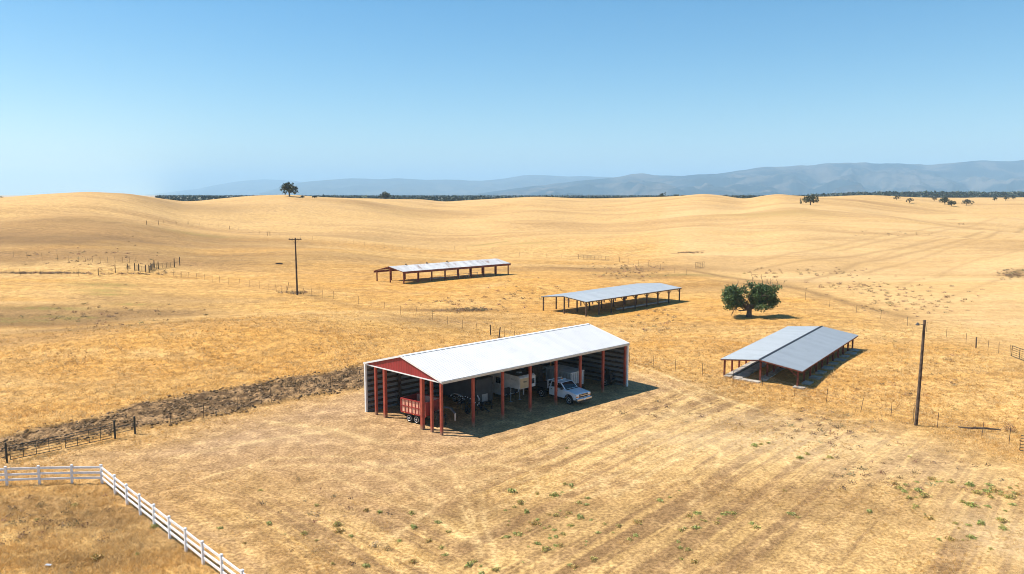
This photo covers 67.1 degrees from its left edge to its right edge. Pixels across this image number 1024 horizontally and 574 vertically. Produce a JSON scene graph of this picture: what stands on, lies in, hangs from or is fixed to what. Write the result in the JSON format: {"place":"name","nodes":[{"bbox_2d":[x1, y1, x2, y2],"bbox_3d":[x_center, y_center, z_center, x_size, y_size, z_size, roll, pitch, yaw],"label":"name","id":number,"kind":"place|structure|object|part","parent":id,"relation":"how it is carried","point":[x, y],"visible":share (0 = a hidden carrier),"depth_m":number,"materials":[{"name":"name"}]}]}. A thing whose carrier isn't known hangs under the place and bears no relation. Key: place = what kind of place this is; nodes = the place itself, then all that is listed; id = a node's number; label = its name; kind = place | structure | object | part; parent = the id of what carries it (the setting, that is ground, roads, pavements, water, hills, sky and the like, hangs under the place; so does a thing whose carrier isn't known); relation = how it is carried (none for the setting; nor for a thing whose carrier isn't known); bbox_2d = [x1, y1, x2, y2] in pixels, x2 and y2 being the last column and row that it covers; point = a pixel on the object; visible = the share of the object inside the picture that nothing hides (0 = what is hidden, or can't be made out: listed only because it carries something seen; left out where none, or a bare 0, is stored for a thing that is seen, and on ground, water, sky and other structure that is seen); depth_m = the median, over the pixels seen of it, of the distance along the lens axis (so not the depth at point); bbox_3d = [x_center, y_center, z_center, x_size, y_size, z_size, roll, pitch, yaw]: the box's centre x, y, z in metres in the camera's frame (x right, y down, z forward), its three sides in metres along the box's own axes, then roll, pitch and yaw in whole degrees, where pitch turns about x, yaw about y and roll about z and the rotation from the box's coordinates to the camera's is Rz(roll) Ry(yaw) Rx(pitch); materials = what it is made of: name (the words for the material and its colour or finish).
{"place":"outdoors","nodes":[
{"label":"outdoors","id":0,"kind":"place"},
{"bbox_2d":[145,179,301,194],"bbox_3d":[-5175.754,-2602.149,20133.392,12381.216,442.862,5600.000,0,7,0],"label":"mountains","id":1,"kind":"structure","parent":0,"point":[252,187],"depth_m":19545.34,"materials":[{"name":"blue"}]},
{"bbox_2d":[331,521,344,526],"bbox_3d":[-10.640,14.412,46.936,0.756,0.307,0.694,-6,9,-41],"label":"weed","id":2,"kind":"object","parent":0,"point":[337,523],"visible":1,"depth_m":46.88,"materials":[{"name":"green plant"}]},
{"bbox_2d":[333,528,343,532],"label":"weed","id":3,"kind":"object","parent":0,"point":[338,530],"visible":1,"depth_m":46.01,"materials":[{"name":"green plant"}]},
{"bbox_2d":[259,175,611,194],"bbox_3d":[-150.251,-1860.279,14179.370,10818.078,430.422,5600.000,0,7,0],"label":"mountains","id":4,"kind":"structure","parent":0,"point":[359,186],"depth_m":13678.75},
{"bbox_2d":[0,192,1023,573],"bbox_3d":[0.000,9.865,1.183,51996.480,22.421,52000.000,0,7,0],"label":"ground","id":5,"kind":"structure","parent":0,"point":[792,238],"depth_m":82.92,"materials":[{"name":"yellow plant"}]},
{"bbox_2d":[4,252,129,261],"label":"wire fence","id":6,"kind":"object","parent":5,"relation":"on","point":[72,256],"visible":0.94,"depth_m":183.16,"materials":[{"name":"wood"}]},
{"bbox_2d":[0,416,135,462],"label":"pipe fence","id":7,"kind":"object","parent":5,"relation":"on","point":[5,450],"visible":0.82,"depth_m":63.45,"materials":[{"name":"brown metal"}]},
{"bbox_2d":[9,435,61,459],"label":"gate","id":8,"kind":"structure","parent":7,"relation":"attached to","point":[34,446],"depth_m":59.30,"materials":[{"name":"black metal"}]},
{"bbox_2d":[64,425,111,447],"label":"gate","id":9,"kind":"structure","parent":7,"relation":"attached to","point":[87,435],"depth_m":62.04,"materials":[{"name":"black metal"}]},
{"bbox_2d":[88,554,104,561],"bbox_3d":[-22.930,14.917,42.593,0.692,0.359,0.711,-1,7,-10],"label":"weed","id":10,"kind":"object","parent":5,"relation":"on","point":[94,557],"visible":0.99,"depth_m":42.53,"materials":[{"name":"yellow plant"}]},
{"bbox_2d":[0,464,244,573],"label":"board fence","id":11,"kind":"object","parent":5,"relation":"on","point":[152,517],"visible":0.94,"depth_m":48.68,"materials":[{"name":"white wood"}]},
{"bbox_2d":[134,257,179,272],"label":"corral","id":12,"kind":"object","parent":5,"relation":"on","point":[150,267],"visible":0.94,"depth_m":176.81,"materials":[{"name":"brown wood"}]},
{"bbox_2d":[0,365,363,457],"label":"soil clods","id":13,"kind":"object","parent":5,"relation":"on","point":[187,411],"visible":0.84,"depth_m":73.01,"materials":[{"name":"brown soil"}]},
{"bbox_2d":[135,374,360,428],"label":"wire fence","id":14,"kind":"object","parent":5,"relation":"on","point":[242,400],"visible":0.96,"depth_m":71.83,"materials":[{"name":"metal"}]},
{"bbox_2d":[280,182,298,196],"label":"oak tree","id":15,"kind":"object","parent":5,"relation":"on","point":[288,187],"visible":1,"depth_m":435.25,"materials":[{"name":"green plant"}]},
{"bbox_2d":[289,238,301,294],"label":"utility pole","id":16,"kind":"object","parent":5,"relation":"on","point":[295,239],"visible":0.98,"depth_m":146.94,"materials":[{"name":"brown wood"}]},
{"bbox_2d":[162,269,514,337],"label":"wire fence","id":17,"kind":"object","parent":5,"relation":"on","point":[378,307],"visible":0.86,"depth_m":127.69,"materials":[{"name":"wood"}]},
{"bbox_2d":[146,220,561,257],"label":"wire fence","id":18,"kind":"object","parent":5,"relation":"on","point":[337,240],"visible":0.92,"depth_m":264.86,"materials":[{"name":"brown wood"}]},
{"bbox_2d":[378,192,390,198],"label":"oak tree","id":19,"kind":"object","parent":5,"relation":"on","point":[385,195],"visible":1,"depth_m":633.92,"materials":[{"name":"green plant"}]},
{"bbox_2d":[400,393,455,427],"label":"dump trailer","id":20,"kind":"object","parent":5,"relation":"on","point":[410,405],"visible":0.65,"depth_m":67.74,"materials":[{"name":"red metal"}]},
{"bbox_2d":[374,258,510,283],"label":"stock shelter","id":21,"kind":"object","parent":5,"relation":"on","point":[405,269],"visible":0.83,"depth_m":172.17,"materials":[{"name":"metal"}]},
{"bbox_2d":[430,272,477,278],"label":"feed rail","id":22,"kind":"object","parent":5,"relation":"on","point":[455,274],"visible":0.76,"depth_m":173.87,"materials":[{"name":"brown wood"}]},
{"bbox_2d":[443,374,493,408],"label":"cargo trailer","id":23,"kind":"object","parent":5,"relation":"on","point":[483,389],"visible":0.77,"depth_m":73.60,"materials":[{"name":"black metal"}]},
{"bbox_2d":[464,561,473,567],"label":"weed","id":24,"kind":"object","parent":5,"relation":"on","point":[470,564],"visible":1,"depth_m":41.76,"materials":[{"name":"green plant"}]},
{"bbox_2d":[457,396,489,413],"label":"farm implement","id":25,"kind":"object","parent":5,"relation":"on","point":[481,406],"visible":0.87,"depth_m":70.99,"materials":[{"name":"black metal"}]},
{"bbox_2d":[363,323,629,435],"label":"barn","id":26,"kind":"structure","parent":5,"relation":"on","point":[592,352],"depth_m":72.41,"materials":[{"name":"white metal"}]},
{"bbox_2d":[484,368,534,401],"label":"gooseneck trailer","id":27,"kind":"object","parent":5,"relation":"on","point":[516,380],"visible":0.39,"depth_m":74.50,"materials":[{"name":"white paint"}]},
{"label":"side window","id":28,"kind":"part","parent":27,"relation":"part of","materials":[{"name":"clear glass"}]},
{"bbox_2d":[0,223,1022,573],"bbox_3d":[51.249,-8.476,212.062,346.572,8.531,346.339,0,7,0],"label":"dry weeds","id":29,"kind":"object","parent":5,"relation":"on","point":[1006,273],"visible":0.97,"depth_m":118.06,"materials":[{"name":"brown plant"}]},
{"bbox_2d":[507,488,517,492],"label":"weed","id":30,"kind":"object","parent":5,"relation":"on","point":[511,490],"visible":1,"depth_m":52.21,"materials":[{"name":"green plant"}]},
{"bbox_2d":[529,520,541,525],"bbox_3d":[1.396,14.397,47.104,0.755,0.297,0.735,-2,7,-14],"label":"weed","id":31,"kind":"object","parent":5,"relation":"on","point":[534,522],"visible":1,"depth_m":47.06,"materials":[{"name":"green plant"}]},
{"bbox_2d":[541,546,554,552],"bbox_3d":[1.914,14.814,43.552,0.860,0.318,0.790,-6,9,-43],"label":"weed","id":32,"kind":"object","parent":5,"relation":"on","point":[545,548],"visible":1,"depth_m":43.51,"materials":[{"name":"green plant"}]},
{"bbox_2d":[549,492,561,497],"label":"weed","id":33,"kind":"object","parent":5,"relation":"on","point":[555,494],"visible":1,"depth_m":51.43,"materials":[{"name":"green plant"}]},
{"bbox_2d":[534,377,591,404],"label":"pickup truck","id":34,"kind":"object","parent":5,"relation":"on","point":[569,390],"visible":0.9,"depth_m":74.73,"materials":[{"name":"white paint"}]},
{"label":"door","id":35,"kind":"part","parent":34,"relation":"part of","materials":[{"name":"white paint"}]},
{"bbox_2d":[545,364,584,387],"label":"stock trailer","id":36,"kind":"object","parent":5,"relation":"on","point":[568,372],"visible":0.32,"depth_m":79.64,"materials":[{"name":"white paint"}]},
{"bbox_2d":[155,190,1023,200],"bbox_3d":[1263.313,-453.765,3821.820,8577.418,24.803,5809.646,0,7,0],"label":"woodland","id":37,"kind":"object","parent":5,"relation":"on","point":[961,194],"visible":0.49,"depth_m":1246.64,"materials":[{"name":"green plant"}]},
{"bbox_2d":[583,255,605,259],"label":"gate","id":38,"kind":"structure","parent":5,"relation":"on","point":[591,257],"depth_m":230.04,"materials":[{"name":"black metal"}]},
{"bbox_2d":[599,368,614,385],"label":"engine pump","id":39,"kind":"object","parent":5,"relation":"on","point":[609,378],"visible":0.88,"depth_m":80.98,"materials":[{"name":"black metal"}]},
{"bbox_2d":[541,283,681,316],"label":"stock shelter","id":40,"kind":"object","parent":5,"relation":"on","point":[624,292],"visible":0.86,"depth_m":135.54,"materials":[{"name":"grey metal"}]},
{"bbox_2d":[616,300,669,309],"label":"feed trough","id":41,"kind":"object","parent":5,"relation":"on","point":[642,304],"visible":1,"depth_m":137.01,"materials":[{"name":"concrete"}]},
{"bbox_2d":[724,361,759,377],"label":"feed strip","id":42,"kind":"object","parent":5,"relation":"on","point":[745,366],"visible":0.14,"depth_m":89.81,"materials":[{"name":"concrete"}]},
{"bbox_2d":[734,378,760,383],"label":"concrete kerb","id":43,"kind":"structure","parent":5,"relation":"on","point":[752,380],"depth_m":85.36,"materials":[{"name":"grey concrete"}]},
{"bbox_2d":[734,362,766,378],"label":"feed strip","id":44,"kind":"object","parent":5,"relation":"on","point":[751,370],"visible":0.21,"depth_m":88.96,"materials":[{"name":"concrete"}]},
{"bbox_2d":[720,275,786,317],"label":"oak tree","id":45,"kind":"object","parent":5,"relation":"on","point":[760,296],"visible":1,"depth_m":124.18,"materials":[{"name":"green plant"}]},
{"bbox_2d":[761,367,784,380],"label":"feed strip","id":46,"kind":"object","parent":5,"relation":"on","point":[772,373],"visible":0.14,"depth_m":88.02,"materials":[{"name":"concrete"}]},
{"bbox_2d":[721,326,857,385],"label":"stock shelter","id":47,"kind":"object","parent":5,"relation":"on","point":[801,349],"visible":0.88,"depth_m":91.33,"materials":[{"name":"grey metal"}]},
{"bbox_2d":[792,385,805,388],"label":"concrete pad","id":48,"kind":"object","parent":5,"relation":"on","point":[797,387],"visible":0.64,"depth_m":83.28,"materials":[{"name":"grey concrete"}]},
{"bbox_2d":[801,380,813,384],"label":"concrete pad","id":49,"kind":"object","parent":5,"relation":"on","point":[805,382],"visible":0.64,"depth_m":84.64,"materials":[{"name":"grey concrete"}]},
{"bbox_2d":[800,194,818,204],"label":"oak tree","id":50,"kind":"object","parent":5,"relation":"on","point":[811,198],"visible":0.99,"depth_m":445.53,"materials":[{"name":"green plant"}]},
{"bbox_2d":[809,375,822,379],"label":"concrete pad","id":51,"kind":"object","parent":5,"relation":"on","point":[816,377],"visible":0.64,"depth_m":86.32,"materials":[{"name":"grey concrete"}]},
{"bbox_2d":[629,354,1010,440],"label":"wire fence","id":52,"kind":"object","parent":5,"relation":"on","point":[826,394],"visible":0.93,"depth_m":77.35,"materials":[{"name":"metal"}]},
{"bbox_2d":[815,370,826,373],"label":"concrete pad","id":53,"kind":"object","parent":5,"relation":"on","point":[819,372],"visible":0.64,"depth_m":88.18,"materials":[{"name":"grey concrete"}]},
{"bbox_2d":[822,366,834,369],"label":"concrete pad","id":54,"kind":"object","parent":5,"relation":"on","point":[825,367],"visible":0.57,"depth_m":90.04,"materials":[{"name":"grey concrete"}]},
{"bbox_2d":[805,292,1004,352],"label":"wire fence","id":55,"kind":"object","parent":5,"relation":"on","point":[975,343],"visible":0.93,"depth_m":110.14,"materials":[{"name":"wood"}]},
{"bbox_2d":[914,320,925,425],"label":"utility pole","id":56,"kind":"object","parent":5,"relation":"on","point":[919,378],"visible":0.95,"depth_m":69.76,"materials":[{"name":"brown wood"}]},
{"bbox_2d":[919,492,932,497],"bbox_3d":[27.448,13.870,51.467,0.940,0.324,0.864,-3,7,-22],"label":"weed","id":57,"kind":"object","parent":5,"relation":"on","point":[922,494],"visible":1,"depth_m":51.34,"materials":[{"name":"green plant"}]},
{"bbox_2d":[939,197,949,203],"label":"oak tree","id":58,"kind":"object","parent":5,"relation":"on","point":[945,199],"visible":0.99,"depth_m":565.49,"materials":[{"name":"green plant"}]},
{"bbox_2d":[944,536,957,541],"bbox_3d":[25.577,14.661,45.019,0.594,0.256,0.578,-2,7,-18],"label":"weed","id":59,"kind":"object","parent":5,"relation":"on","point":[951,539],"visible":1,"depth_m":44.95,"materials":[{"name":"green plant"}]},
{"bbox_2d":[947,200,956,205],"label":"oak tree","id":60,"kind":"object","parent":5,"relation":"on","point":[951,202],"visible":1,"depth_m":554.81,"materials":[{"name":"green plant"}]},
{"bbox_2d":[962,199,973,204],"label":"oak tree","id":61,"kind":"object","parent":5,"relation":"on","point":[968,201],"visible":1,"depth_m":615.98,"materials":[{"name":"green plant"}]},
{"bbox_2d":[963,501,979,507],"bbox_3d":[29.642,14.040,49.883,0.786,0.368,0.833,-1,7,-6],"label":"weed","id":62,"kind":"object","parent":5,"relation":"on","point":[969,504],"visible":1,"depth_m":49.81,"materials":[{"name":"green plant"}]},
{"bbox_2d":[966,534,977,539],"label":"weed","id":63,"kind":"object","parent":5,"relation":"on","point":[970,536],"visible":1,"depth_m":45.20,"materials":[{"name":"green plant"}]},
{"bbox_2d":[971,490,982,495],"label":"weed","id":64,"kind":"object","parent":5,"relation":"on","point":[976,492],"visible":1,"depth_m":51.94,"materials":[{"name":"green plant"}]},
{"bbox_2d":[959,426,1000,429],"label":"fallen branch","id":65,"kind":"object","parent":5,"relation":"on","point":[979,428],"visible":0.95,"depth_m":68.67,"materials":[{"name":"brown wood"}]},
{"bbox_2d":[981,488,994,493],"bbox_3d":[32.202,13.801,52.273,0.698,0.266,0.739,0,7,1],"label":"weed","id":66,"kind":"object","parent":5,"relation":"on","point":[989,490],"visible":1,"depth_m":52.23,"materials":[{"name":"green plant"}]},
{"bbox_2d":[997,518,1009,522],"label":"weed","id":67,"kind":"object","parent":5,"relation":"on","point":[1002,520],"visible":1,"depth_m":47.43,"materials":[{"name":"green plant"}]},
{"bbox_2d":[1001,423,1018,431],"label":"tumbleweed","id":68,"kind":"object","parent":5,"relation":"on","point":[1011,428],"visible":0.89,"depth_m":68.48,"materials":[{"name":"beige plant"}]},
{"bbox_2d":[1011,345,1023,360],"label":"gate","id":69,"kind":"structure","parent":5,"relation":"on","point":[1016,353],"depth_m":94.14,"materials":[{"name":"black metal"}]},
{"bbox_2d":[0,0,1023,194],"label":"sky","id":70,"kind":"structure","parent":0,"point":[136,97],"materials":[{"name":"blue"}]},
{"bbox_2d":[524,363,542,390],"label":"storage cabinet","id":71,"kind":"object","parent":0,"point":[537,370],"visible":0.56,"depth_m":79.24,"materials":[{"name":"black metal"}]},
{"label":"door","id":72,"kind":"part","parent":71,"relation":"part of","materials":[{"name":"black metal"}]},
{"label":"door","id":73,"kind":"part","parent":71,"relation":"part of","materials":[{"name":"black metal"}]},
{"bbox_2d":[478,160,1023,195],"bbox_3d":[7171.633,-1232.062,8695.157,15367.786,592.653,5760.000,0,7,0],"label":"mountains","id":74,"kind":"structure","parent":0,"point":[986,176],"depth_m":8172.83,"materials":[{"name":"blue"}]}
]}

